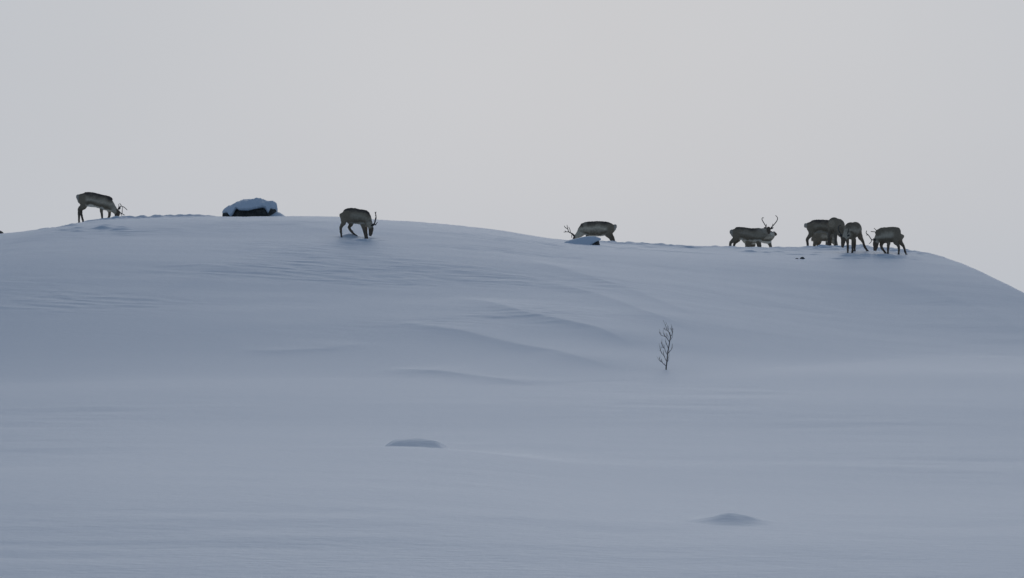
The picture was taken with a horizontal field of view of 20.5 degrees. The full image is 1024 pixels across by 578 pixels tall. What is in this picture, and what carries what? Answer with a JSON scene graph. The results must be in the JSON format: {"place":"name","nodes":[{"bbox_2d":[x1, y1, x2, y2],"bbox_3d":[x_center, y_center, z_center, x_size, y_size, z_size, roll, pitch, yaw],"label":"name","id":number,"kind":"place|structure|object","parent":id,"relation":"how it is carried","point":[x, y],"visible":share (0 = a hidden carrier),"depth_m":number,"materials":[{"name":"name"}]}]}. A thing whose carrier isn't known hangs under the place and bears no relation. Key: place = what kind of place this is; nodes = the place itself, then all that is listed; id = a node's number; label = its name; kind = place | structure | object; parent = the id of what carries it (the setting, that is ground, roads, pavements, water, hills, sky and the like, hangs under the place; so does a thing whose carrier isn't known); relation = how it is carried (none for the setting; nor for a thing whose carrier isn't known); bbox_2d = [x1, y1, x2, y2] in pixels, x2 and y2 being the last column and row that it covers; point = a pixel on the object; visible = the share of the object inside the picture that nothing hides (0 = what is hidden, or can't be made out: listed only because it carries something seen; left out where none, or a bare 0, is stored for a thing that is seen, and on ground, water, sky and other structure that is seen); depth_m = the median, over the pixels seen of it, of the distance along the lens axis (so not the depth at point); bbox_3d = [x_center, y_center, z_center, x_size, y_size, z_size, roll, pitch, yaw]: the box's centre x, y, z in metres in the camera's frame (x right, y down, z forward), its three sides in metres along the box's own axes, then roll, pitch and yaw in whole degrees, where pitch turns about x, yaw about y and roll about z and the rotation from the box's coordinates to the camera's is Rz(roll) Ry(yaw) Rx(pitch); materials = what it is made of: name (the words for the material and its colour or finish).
{"place":"outdoors","nodes":[
{"label":"outdoors","id":0,"kind":"place"},
{"bbox_2d":[0,212,1023,577],"bbox_3d":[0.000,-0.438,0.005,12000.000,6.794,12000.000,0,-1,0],"label":"snow field","id":1,"kind":"structure","parent":0,"point":[202,396],"depth_m":43.99,"materials":[{"name":"white snow"}]},
{"bbox_2d":[76,192,126,222],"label":"reindeer","id":2,"kind":"object","parent":1,"relation":"on","point":[85,200],"visible":0.94,"depth_m":98.30,"materials":[{"name":"fur"}]},
{"bbox_2d":[222,198,277,216],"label":"boulder","id":3,"kind":"object","parent":1,"relation":"on","point":[251,207],"visible":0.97,"depth_m":100.03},
{"bbox_2d":[339,208,376,238],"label":"reindeer","id":4,"kind":"object","parent":1,"relation":"on","point":[352,216],"visible":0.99,"depth_m":83.08,"materials":[{"name":"fur"}]},
{"bbox_2d":[385,438,448,448],"bbox_3d":[-1.173,1.922,34.438,1.924,0.214,2.160,0,-1,0],"label":"snow mound","id":5,"kind":"object","parent":1,"relation":"on","point":[421,442],"visible":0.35,"depth_m":34.03,"materials":[{"name":"white snow"}]},
{"bbox_2d":[564,236,600,244],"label":"stone","id":6,"kind":"object","parent":1,"relation":"on","point":[590,240],"visible":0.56,"depth_m":92.10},
{"bbox_2d":[564,221,616,240],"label":"reindeer","id":7,"kind":"object","parent":1,"relation":"on","point":[599,228],"visible":0.86,"depth_m":101.47,"materials":[{"name":"fur"}]},
{"bbox_2d":[657,323,672,369],"bbox_3d":[2.914,1.122,53.731,0.318,1.062,0.541,0,-1,0],"label":"birch sapling","id":8,"kind":"object","parent":1,"relation":"on","point":[667,359],"visible":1,"depth_m":53.71,"materials":[{"name":"plant"}]},
{"bbox_2d":[683,512,777,525],"bbox_3d":[1.807,1.916,23.440,1.196,0.135,1.824,0,-1,0],"label":"snow mound","id":9,"kind":"object","parent":1,"relation":"on","point":[731,519],"visible":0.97,"depth_m":23.10,"materials":[{"name":"white snow"}]},
{"bbox_2d":[729,215,777,246],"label":"reindeer","id":10,"kind":"object","parent":1,"relation":"on","point":[756,235],"visible":0.91,"depth_m":102.47,"materials":[{"name":"fur"}]},
{"bbox_2d":[742,231,776,246],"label":"reindeer","id":11,"kind":"object","parent":1,"relation":"on","point":[769,238],"visible":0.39,"depth_m":104.51,"materials":[{"name":"fur"}]},
{"bbox_2d":[804,219,840,245],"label":"reindeer","id":12,"kind":"object","parent":1,"relation":"on","point":[815,226],"visible":0.62,"depth_m":103.07,"materials":[{"name":"fur"}]},
{"bbox_2d":[811,232,837,245],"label":"reindeer","id":13,"kind":"object","parent":1,"relation":"on","point":[817,239],"visible":0.52,"depth_m":104.88,"materials":[{"name":"fur"}]},
{"bbox_2d":[828,217,844,245],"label":"reindeer","id":14,"kind":"object","parent":1,"relation":"on","point":[834,223],"visible":0.81,"depth_m":101.92,"materials":[{"name":"fur"}]},
{"bbox_2d":[838,222,868,252],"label":"reindeer","id":15,"kind":"object","parent":1,"relation":"on","point":[852,231],"visible":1,"depth_m":92.67,"materials":[{"name":"fur"}]},
{"bbox_2d":[866,227,906,254],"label":"reindeer","id":16,"kind":"object","parent":1,"relation":"on","point":[889,235],"visible":0.99,"depth_m":92.24,"materials":[{"name":"fur"}]},
{"bbox_2d":[0,0,1023,292],"label":"sky","id":17,"kind":"structure","parent":0,"point":[674,122],"materials":[{"name":"grey"}]}
]}

